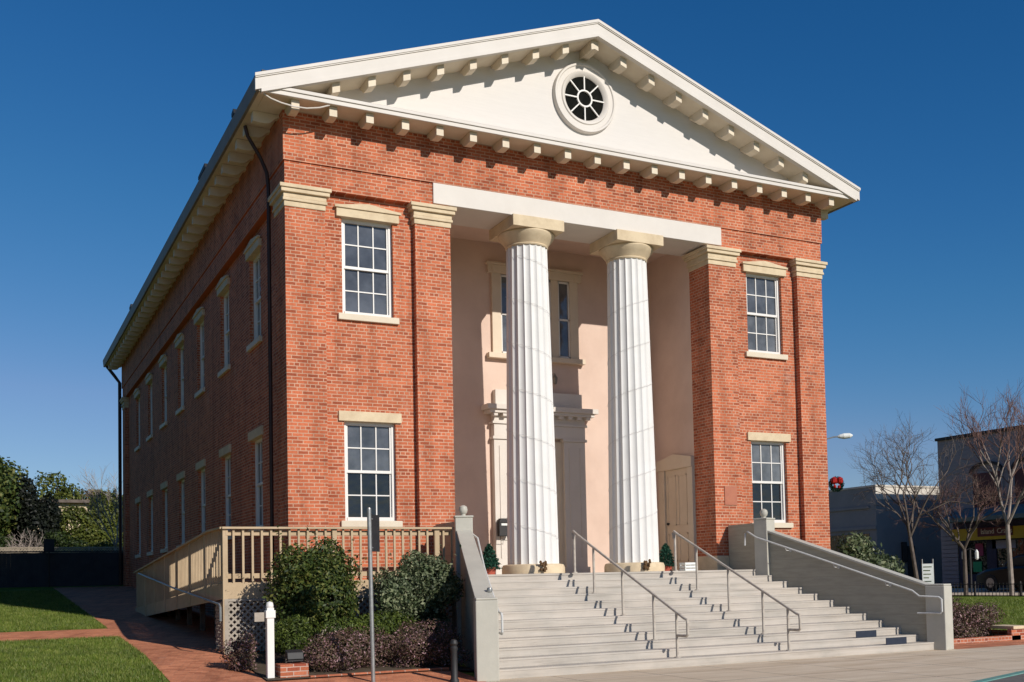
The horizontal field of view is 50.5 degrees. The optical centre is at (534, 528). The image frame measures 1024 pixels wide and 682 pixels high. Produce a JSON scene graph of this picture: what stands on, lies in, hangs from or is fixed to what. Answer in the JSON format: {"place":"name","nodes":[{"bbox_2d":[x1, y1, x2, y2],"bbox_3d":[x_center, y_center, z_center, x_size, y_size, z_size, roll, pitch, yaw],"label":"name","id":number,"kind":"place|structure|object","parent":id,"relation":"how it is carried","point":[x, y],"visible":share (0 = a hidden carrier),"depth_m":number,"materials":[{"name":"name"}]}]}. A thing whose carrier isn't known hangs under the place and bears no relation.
{"place":"outdoors","nodes":[
{"label":"outdoors","id":0,"kind":"place"},
{"bbox_2d":[0,589,106,631],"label":"lawn grass","id":1,"kind":"structure","parent":0,"point":[20,601],"depth_m":29.04,"materials":[{"name":"green plant"}]},
{"bbox_2d":[0,628,118,640],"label":"cross path","id":2,"kind":"structure","parent":0,"point":[42,635],"depth_m":23.00,"materials":[{"name":"brick"}]},
{"bbox_2d":[0,635,168,681],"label":"lawn grass","id":3,"kind":"structure","parent":0,"point":[71,652],"depth_m":18.01,"materials":[{"name":"green plant"}]},
{"bbox_2d":[0,585,1023,681],"bbox_3d":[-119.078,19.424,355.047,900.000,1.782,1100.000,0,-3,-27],"label":"ground","id":4,"kind":"structure","parent":0,"point":[470,673],"depth_m":34.41,"materials":[{"name":"green plant"}]},
{"bbox_2d":[0,531,18,549],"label":"bush","id":5,"kind":"object","parent":4,"relation":"on","point":[4,541],"visible":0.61,"depth_m":59.32,"materials":[{"name":"green plant"}]},
{"bbox_2d":[0,457,28,546],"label":"leafy tree","id":6,"kind":"object","parent":4,"relation":"on","point":[9,476],"visible":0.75,"depth_m":60.56,"materials":[{"name":"green plant"}]},
{"bbox_2d":[3,528,44,552],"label":"bare tree","id":7,"kind":"object","parent":4,"relation":"on","point":[39,543],"visible":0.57,"depth_m":59.00,"materials":[{"name":"brown plant"}]},
{"bbox_2d":[8,475,62,552],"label":"leafy tree","id":8,"kind":"object","parent":4,"relation":"on","point":[43,514],"visible":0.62,"depth_m":60.89,"materials":[{"name":"green plant"}]},
{"bbox_2d":[44,539,53,586],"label":"sign","id":9,"kind":"object","parent":4,"relation":"on","point":[48,545],"visible":1,"depth_m":43.74,"materials":[{"name":"black metal"}]},
{"bbox_2d":[32,470,85,499],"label":"leafy tree","id":10,"kind":"object","parent":4,"relation":"on","point":[63,492],"visible":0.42,"depth_m":74.93,"materials":[{"name":"green plant"}]},
{"bbox_2d":[36,528,86,552],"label":"bush","id":11,"kind":"object","parent":4,"relation":"on","point":[60,539],"visible":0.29,"depth_m":60.40,"materials":[{"name":"green plant"}]},
{"bbox_2d":[0,550,122,587],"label":"back fence","id":12,"kind":"object","parent":4,"relation":"on","point":[80,568],"visible":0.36,"depth_m":44.47,"materials":[{"name":"black metal"}]},
{"bbox_2d":[0,546,122,552],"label":"lattice fence","id":13,"kind":"object","parent":4,"relation":"on","point":[29,548],"visible":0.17,"depth_m":59.11,"materials":[{"name":"wood"}]},
{"bbox_2d":[33,499,89,533],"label":"cream house","id":14,"kind":"structure","parent":4,"relation":"on","point":[67,502],"depth_m":69.06,"materials":[{"name":"grey wood"}]},
{"bbox_2d":[59,504,122,550],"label":"tall shrub","id":15,"kind":"object","parent":4,"relation":"on","point":[89,529],"visible":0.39,"depth_m":63.07,"materials":[{"name":"green plant"}]},
{"bbox_2d":[78,488,106,499],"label":"leafy tree","id":16,"kind":"object","parent":4,"relation":"on","point":[86,496],"visible":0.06,"depth_m":76.70,"materials":[{"name":"green plant"}]},
{"bbox_2d":[72,465,122,550],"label":"bare tree","id":17,"kind":"object","parent":4,"relation":"on","point":[109,521],"visible":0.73,"depth_m":56.06,"materials":[{"name":"brown plant"}]},
{"bbox_2d":[81,539,117,550],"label":"bush","id":18,"kind":"object","parent":4,"relation":"on","point":[102,542],"visible":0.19,"depth_m":61.10,"materials":[{"name":"green plant"}]},
{"bbox_2d":[89,488,122,541],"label":"tall shrub","id":19,"kind":"object","parent":4,"relation":"on","point":[110,504],"visible":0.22,"depth_m":64.83,"materials":[{"name":"green plant"}]},
{"bbox_2d":[54,586,485,681],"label":"brick walk","id":20,"kind":"structure","parent":4,"relation":"on","point":[174,649],"depth_m":21.46,"materials":[{"name":"red brick"}]},
{"bbox_2d":[220,630,258,670],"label":"flower bush","id":21,"kind":"object","parent":20,"relation":"on","point":[240,643],"visible":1,"depth_m":17.53,"materials":[{"name":"purple plant"}]},
{"bbox_2d":[254,601,275,677],"bbox_3d":[-4.187,1.757,16.856,0.315,1.240,0.140,0,-3,-27],"label":"white post","id":22,"kind":"object","parent":20,"relation":"on","point":[269,613],"visible":0.97,"depth_m":16.84,"materials":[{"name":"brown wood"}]},
{"bbox_2d":[275,662,308,677],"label":"brick pier","id":23,"kind":"structure","parent":20,"relation":"on","point":[289,670],"depth_m":16.95,"materials":[{"name":"red brick"}]},
{"bbox_2d":[285,649,303,662],"bbox_3d":[-3.806,2.032,17.215,0.260,0.207,0.176,0,-3,-27],"label":"spotlight","id":24,"kind":"object","parent":23,"relation":"on","point":[295,655],"visible":1,"depth_m":17.17,"materials":[{"name":"black metal"}]},
{"bbox_2d":[367,507,379,681],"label":"sign pole","id":25,"kind":"object","parent":20,"relation":"on","point":[373,532],"visible":1,"depth_m":16.84,"materials":[{"name":"metal"}]},
{"bbox_2d":[450,639,458,681],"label":"bollard","id":26,"kind":"object","parent":20,"relation":"on","point":[454,662],"visible":1,"depth_m":16.89,"materials":[{"name":"black metal"}]},
{"bbox_2d":[133,527,453,653],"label":"wooden ramp","id":27,"kind":"structure","parent":4,"relation":"on","point":[197,565],"depth_m":20.40,"materials":[{"name":"paint"}]},
{"bbox_2d":[138,573,221,620],"bbox_3d":[-7.903,1.395,23.759,0.131,0.992,10.982,0,-3,-27],"label":"pipe handrail","id":28,"kind":"object","parent":27,"relation":"attached to","point":[213,602],"visible":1,"depth_m":21.07,"materials":[{"name":"metal"}]},
{"bbox_2d":[232,650,474,680],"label":"planting bed soil","id":29,"kind":"structure","parent":4,"relation":"on","point":[260,661],"depth_m":17.98,"materials":[{"name":"brown soil"}]},
{"bbox_2d":[274,614,316,662],"bbox_3d":[-4.049,1.875,18.101,0.923,0.905,0.845,0,-3,-27],"label":"ground shrub","id":30,"kind":"object","parent":29,"relation":"on","point":[284,637],"visible":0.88,"depth_m":17.92,"materials":[{"name":"green plant"}]},
{"bbox_2d":[259,525,366,656],"bbox_3d":[-3.861,1.114,19.055,1.910,2.351,1.745,0,-3,-27],"label":"bush","id":31,"kind":"object","parent":29,"relation":"on","point":[325,574],"visible":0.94,"depth_m":18.69,"materials":[{"name":"green plant"}]},
{"bbox_2d":[292,626,425,671],"bbox_3d":[-2.866,1.976,18.014,2.368,0.746,1.049,0,-3,-27],"label":"flower bush","id":32,"kind":"object","parent":29,"relation":"on","point":[320,660],"visible":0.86,"depth_m":17.67,"materials":[{"name":"purple plant"}]},
{"bbox_2d":[304,609,420,660],"bbox_3d":[-2.926,1.856,18.520,2.139,0.947,0.659,1,-3,-34],"label":"ground shrub","id":33,"kind":"object","parent":29,"relation":"on","point":[385,625],"visible":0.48,"depth_m":18.48,"materials":[{"name":"green plant"}]},
{"bbox_2d":[373,541,464,649],"bbox_3d":[-2.098,1.270,19.884,2.081,2.119,1.300,0,-3,-27],"label":"bush","id":34,"kind":"object","parent":29,"relation":"on","point":[430,580],"visible":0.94,"depth_m":19.63,"materials":[{"name":"green plant"}]},
{"bbox_2d":[378,619,473,667],"bbox_3d":[-1.885,1.946,18.390,1.816,0.828,1.068,0,-3,-27],"label":"flower bush","id":35,"kind":"object","parent":29,"relation":"on","point":[433,639],"visible":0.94,"depth_m":18.27,"materials":[{"name":"purple plant"}]},
{"bbox_2d":[309,667,448,678],"bbox_3d":[-2.478,2.352,17.537,2.340,0.080,0.120,0,-3,-27],"label":"brick edging","id":36,"kind":"object","parent":4,"relation":"on","point":[382,672],"visible":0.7,"depth_m":17.50,"materials":[{"name":"red brick"}]},
{"bbox_2d":[103,19,860,653],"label":"capitol building","id":37,"kind":"structure","parent":4,"relation":"on","point":[325,321],"depth_m":24.96,"materials":[{"name":"red brick"}]},
{"bbox_2d":[133,388,139,451],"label":"window","id":38,"kind":"structure","parent":37,"relation":"in","point":[136,393],"depth_m":42.54,"materials":[{"name":"wood"}]},
{"bbox_2d":[135,497,140,557],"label":"window","id":39,"kind":"structure","parent":37,"relation":"in","point":[137,501],"depth_m":42.58,"materials":[{"name":"stone"}]},
{"bbox_2d":[145,373,152,441],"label":"window","id":40,"kind":"structure","parent":37,"relation":"in","point":[149,376],"depth_m":39.48,"materials":[{"name":"stone"}]},
{"bbox_2d":[147,489,153,555],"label":"window","id":41,"kind":"structure","parent":37,"relation":"in","point":[150,493],"depth_m":39.58,"materials":[{"name":"wood"}]},
{"bbox_2d":[158,354,166,429],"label":"window","id":42,"kind":"structure","parent":37,"relation":"in","point":[162,362],"depth_m":36.75,"materials":[{"name":"stone"}]},
{"bbox_2d":[160,481,167,552],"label":"window","id":43,"kind":"structure","parent":37,"relation":"in","point":[163,486],"depth_m":36.57,"materials":[{"name":"wood"}]},
{"bbox_2d":[174,333,184,415],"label":"window","id":44,"kind":"structure","parent":37,"relation":"in","point":[179,340],"depth_m":33.68,"materials":[{"name":"wood"}]},
{"bbox_2d":[176,471,184,546],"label":"window","id":45,"kind":"structure","parent":37,"relation":"in","point":[179,477],"depth_m":33.56,"materials":[{"name":"wood"}]},
{"bbox_2d":[192,307,204,398],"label":"window","id":46,"kind":"structure","parent":37,"relation":"in","point":[198,318],"depth_m":30.66,"materials":[{"name":"wood"}]},
{"bbox_2d":[195,459,205,532],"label":"window","id":47,"kind":"structure","parent":37,"relation":"in","point":[201,465],"depth_m":30.57,"materials":[{"name":"stone"}]},
{"bbox_2d":[215,275,230,377],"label":"window","id":48,"kind":"structure","parent":37,"relation":"in","point":[222,288],"depth_m":27.63,"materials":[{"name":"stone"}]},
{"bbox_2d":[219,444,231,539],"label":"window","id":49,"kind":"structure","parent":37,"relation":"in","point":[225,452],"depth_m":27.53,"materials":[{"name":"stone"}]},
{"bbox_2d":[243,235,261,351],"bbox_3d":[-6.207,-5.260,24.314,0.295,2.420,1.410,0,-3,-27],"label":"window","id":50,"kind":"structure","parent":37,"relation":"in","point":[252,251],"depth_m":24.57,"materials":[{"name":"wood"}]},
{"bbox_2d":[248,425,263,530],"bbox_3d":[-6.103,-1.035,24.129,0.265,2.340,1.330,0,-3,-27],"label":"window","id":51,"kind":"structure","parent":37,"relation":"in","point":[255,435],"depth_m":24.48,"materials":[{"name":"stone"}]},
{"bbox_2d":[334,204,400,324],"bbox_3d":[-3.429,-5.413,22.253,1.410,2.420,0.295,0,-3,-27],"label":"window","id":52,"kind":"structure","parent":37,"relation":"in","point":[365,228],"depth_m":22.31,"materials":[{"name":"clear glass"}]},
{"bbox_2d":[338,410,402,526],"bbox_3d":[-3.345,-1.188,22.075,1.330,2.340,0.265,0,-3,-27],"label":"window","id":53,"kind":"structure","parent":37,"relation":"in","point":[369,451],"depth_m":22.13,"materials":[{"name":"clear glass"}]},
{"bbox_2d":[497,518,506,539],"bbox_3d":[-0.730,0.029,25.779,0.270,0.526,0.136,0,-3,-27],"label":"mailbox","id":54,"kind":"object","parent":37,"relation":"attached to","point":[501,526],"visible":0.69,"depth_m":25.71,"materials":[{"name":"black metal"}]},
{"bbox_2d":[506,254,558,541],"bbox_3d":[-0.090,-2.810,24.147,1.155,6.456,1.148,0,-3,-27],"label":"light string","id":55,"kind":"object","parent":37,"relation":"attached to","point":[532,392],"visible":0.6,"depth_m":23.74,"materials":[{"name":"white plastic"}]},
{"bbox_2d":[485,261,585,365],"bbox_3d":[0.046,-5.266,26.696,2.660,2.340,0.180,0,-3,-27],"label":"porch window","id":56,"kind":"structure","parent":37,"relation":"in","point":[562,284],"depth_m":26.94,"materials":[{"name":"clear glass"}]},
{"bbox_2d":[539,560,546,571],"bbox_3d":[0.201,0.813,23.272,0.203,0.258,0.116,0,-3,-27],"label":"pinecone cluster","id":57,"kind":"object","parent":37,"relation":"attached to","point":[544,564],"visible":1,"depth_m":23.24,"materials":[{"name":"brown plant"}]},
{"bbox_2d":[555,442,563,563],"bbox_3d":[0.148,-0.532,26.481,1.300,3.200,0.121,0,-3,-27],"label":"front door","id":58,"kind":"structure","parent":37,"relation":"in","point":[558,445],"depth_m":26.76,"materials":[{"name":"beige wood"}]},
{"bbox_2d":[552,63,614,133],"bbox_3d":[1.145,-9.732,24.558,1.600,1.600,0.110,0,-3,-27],"label":"round window","id":59,"kind":"structure","parent":37,"relation":"in","point":[583,97],"depth_m":24.55,"materials":[{"name":"white paint"}]},
{"bbox_2d":[607,267,657,529],"bbox_3d":[2.244,-2.806,25.345,1.145,6.456,1.153,0,-3,-27],"label":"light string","id":60,"kind":"object","parent":37,"relation":"attached to","point":[634,432],"visible":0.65,"depth_m":24.90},
{"bbox_2d":[643,559,650,569],"bbox_3d":[2.549,0.816,24.472,0.203,0.256,0.117,0,-3,-27],"label":"pinecone cluster","id":61,"kind":"object","parent":37,"relation":"attached to","point":[646,562],"visible":1,"depth_m":24.45,"materials":[{"name":"brown plant"}]},
{"bbox_2d":[656,454,695,570],"bbox_3d":[3.543,-0.391,27.110,0.100,2.930,1.550,0,-3,-27],"label":"side door","id":62,"kind":"structure","parent":37,"relation":"in","point":[675,472],"depth_m":27.03,"materials":[{"name":"beige wood"}]},
{"bbox_2d":[741,261,787,359],"bbox_3d":[5.684,-5.398,26.902,1.410,2.420,0.295,0,-3,-27],"label":"window","id":63,"kind":"structure","parent":37,"relation":"in","point":[762,281],"depth_m":26.97,"materials":[{"name":"glass"}]},
{"bbox_2d":[747,432,793,527],"bbox_3d":[5.768,-1.173,26.724,1.330,2.340,0.265,0,-3,-27],"label":"window","id":64,"kind":"structure","parent":37,"relation":"in","point":[767,449],"depth_m":26.81,"materials":[{"name":"glass"}]},
{"bbox_2d":[435,505,953,681],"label":"entrance stairs","id":65,"kind":"structure","parent":4,"relation":"on","point":[555,624],"depth_m":21.33,"materials":[{"name":"paint"}]},
{"bbox_2d":[473,534,502,634],"bbox_3d":[-0.918,0.868,19.437,0.206,1.869,4.633,-1,-3,-8],"label":"wall handrail","id":66,"kind":"object","parent":65,"relation":"attached to","point":[499,612],"depth_m":19.06,"materials":[{"name":"grey metal"}]},
{"bbox_2d":[482,544,501,574],"bbox_3d":[-0.946,0.636,22.801,0.540,0.680,0.550,-2,-3,22],"label":"potted tree","id":67,"kind":"object","parent":65,"relation":"on","point":[490,559],"visible":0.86,"depth_m":22.68,"materials":[{"name":"green plant"}]},
{"bbox_2d":[571,530,688,657],"bbox_3d":[1.731,1.147,20.624,0.110,2.426,4.082,0,-3,-27],"label":"handrail","id":68,"kind":"object","parent":65,"relation":"on","point":[654,595],"visible":1,"depth_m":20.41,"materials":[{"name":"grey metal"}]},
{"bbox_2d":[659,543,673,570],"bbox_3d":[3.085,0.669,25.422,0.580,0.678,0.586,0,-3,-27],"label":"potted tree","id":69,"kind":"object","parent":65,"relation":"on","point":[665,555],"visible":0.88,"depth_m":25.31,"materials":[{"name":"green plant"}]},
{"bbox_2d":[679,562,695,570],"bbox_3d":[3.559,0.887,25.073,0.320,0.190,0.240,0,-3,-27],"label":"milk crate","id":70,"kind":"object","parent":65,"relation":"on","point":[692,564],"visible":0.84,"depth_m":24.97,"materials":[{"name":"white plastic"}]},
{"bbox_2d":[672,530,801,650],"bbox_3d":[3.958,1.151,21.760,0.110,2.426,4.082,0,-3,-27],"label":"handrail","id":71,"kind":"object","parent":65,"relation":"on","point":[763,592],"visible":1,"depth_m":21.60,"materials":[{"name":"grey metal"}]},
{"bbox_2d":[744,531,942,613],"bbox_3d":[6.479,0.881,23.213,4.633,1.869,0.222,-4,-4,44],"label":"wall handrail","id":72,"kind":"object","parent":65,"relation":"attached to","point":[890,583],"depth_m":22.79,"materials":[{"name":"grey metal"}]},
{"bbox_2d":[827,433,852,438],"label":"street lamp","id":73,"kind":"object","parent":4,"relation":"on","point":[845,436],"visible":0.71,"depth_m":44.93,"materials":[{"name":"metal"}]},
{"bbox_2d":[834,531,906,573],"bbox_3d":[10.497,1.474,34.654,2.794,2.781,2.231,0,-3,-27],"label":"bush","id":74,"kind":"object","parent":4,"relation":"on","point":[863,551],"visible":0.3,"depth_m":34.15,"materials":[{"name":"green plant"}]},
{"bbox_2d":[846,413,1004,578],"bbox_3d":[13.503,-0.847,38.144,3.760,7.142,5.021,0,-3,-27],"label":"bare tree","id":75,"kind":"object","parent":4,"relation":"on","point":[910,530],"visible":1,"depth_m":38.28,"materials":[{"name":"brown plant"}]},
{"bbox_2d":[921,559,933,583],"bbox_3d":[10.897,1.773,29.959,0.315,1.850,0.074,-2,-3,13],"label":"notice board","id":76,"kind":"object","parent":4,"relation":"on","point":[928,573],"visible":0.71,"depth_m":29.95,"materials":[{"name":"metal"}]},
{"bbox_2d":[952,592,994,637],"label":"flower bush","id":77,"kind":"object","parent":4,"relation":"on","point":[957,623],"visible":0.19,"depth_m":24.25,"materials":[{"name":"purple plant"}]},
{"bbox_2d":[934,581,1023,595],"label":"iron railing","id":78,"kind":"object","parent":4,"relation":"on","point":[999,584],"visible":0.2,"depth_m":40.36,"materials":[{"name":"black metal"}]},
{"bbox_2d":[953,602,1007,637],"bbox_3d":[9.979,2.113,24.773,1.798,0.871,1.310,0,-3,-27],"label":"flower bush","id":79,"kind":"object","parent":4,"relation":"on","point":[989,622],"visible":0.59,"depth_m":24.42,"materials":[{"name":"purple plant"}]},
{"bbox_2d":[954,629,1023,643],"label":"brick edging","id":80,"kind":"object","parent":4,"relation":"on","point":[1009,634],"visible":0.52,"depth_m":23.92,"materials":[{"name":"red brick"}]},
{"bbox_2d":[989,625,1023,628],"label":"edging cap","id":81,"kind":"object","parent":80,"relation":"on","point":[1006,626],"visible":1,"depth_m":24.21,"materials":[{"name":"stone"}]},
{"bbox_2d":[954,640,1023,648],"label":"brick apron","id":82,"kind":"object","parent":4,"relation":"on","point":[988,644],"visible":0.53,"depth_m":22.86,"materials":[{"name":"red brick"}]},
{"bbox_2d":[0,0,1023,498],"label":"sky","id":83,"kind":"structure","parent":0,"point":[112,112],"materials":[{"name":"blue"}]},
{"bbox_2d":[488,645,1023,681],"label":"sidewalk","id":84,"kind":"structure","parent":0,"point":[964,665],"depth_m":17.75,"materials":[{"name":"concrete"}]},
{"bbox_2d":[829,485,942,583],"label":"grey building","id":85,"kind":"structure","parent":0,"point":[848,514],"depth_m":54.58,"materials":[{"name":"blue paint"}]},
{"bbox_2d":[935,425,1023,587],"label":"shop building","id":86,"kind":"structure","parent":0,"point":[992,553],"depth_m":47.84,"materials":[{"name":"grey paint"}]},
{"bbox_2d":[969,461,1004,507],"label":"upper window","id":87,"kind":"structure","parent":86,"relation":"in","point":[984,476],"depth_m":47.55,"materials":[{"name":"grey"}]},
{"bbox_2d":[952,525,1023,540],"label":"shop sign","id":88,"kind":"object","parent":86,"relation":"attached to","point":[988,533],"visible":0.84,"depth_m":46.67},
{"bbox_2d":[1010,457,1023,504],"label":"upper window","id":89,"kind":"structure","parent":86,"relation":"in","point":[1019,475],"depth_m":46.09,"materials":[{"name":"grey"}]},
{"bbox_2d":[952,588,1023,594],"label":"street","id":90,"kind":"structure","parent":0,"point":[1006,591],"depth_m":42.80,"materials":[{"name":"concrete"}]},
{"bbox_2d":[887,462,1023,594],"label":"bare tree","id":91,"kind":"object","parent":90,"relation":"on","point":[959,543],"visible":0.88,"depth_m":41.51,"materials":[{"name":"brown plant"}]},
{"bbox_2d":[962,548,978,592],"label":"lamp post","id":92,"kind":"object","parent":90,"relation":"on","point":[976,554],"visible":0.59,"depth_m":42.42,"materials":[{"name":"black metal"}]},
{"bbox_2d":[936,380,1023,594],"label":"bare tree","id":93,"kind":"object","parent":90,"relation":"on","point":[1008,518],"visible":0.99,"depth_m":39.97,"materials":[{"name":"brown plant"}]},
{"bbox_2d":[976,554,1023,590],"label":"parked car","id":94,"kind":"object","parent":90,"relation":"on","point":[995,575],"visible":0.92,"depth_m":42.25,"materials":[{"name":"black paint"}]},
{"bbox_2d":[953,596,1023,636],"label":"lawn grass","id":95,"kind":"structure","parent":0,"point":[1017,601],"depth_m":34.92,"materials":[{"name":"green plant"}]},
{"bbox_2d":[988,674,1023,681],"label":"road","id":96,"kind":"structure","parent":0,"point":[1018,678],"depth_m":15.67,"materials":[{"name":"grey asphalt"}]},
{"bbox_2d":[971,670,1023,681],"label":"kerb","id":97,"kind":"structure","parent":96,"relation":"on","point":[1001,676],"depth_m":15.95,"materials":[{"name":"green paint"}]},
{"bbox_3d":[10.680,0.403,39.919,0.100,5.000,0.100,0,-3,-27],"label":"banner pole","id":98,"kind":"object","parent":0,"visible":0},
{"bbox_2d":[828,476,844,491],"bbox_3d":[11.135,-1.632,39.946,0.608,0.624,0.289,-1,-3,3],"label":"wreath","id":99,"kind":"object","parent":98,"relation":"attached to","point":[836,480],"visible":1,"depth_m":39.90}
]}

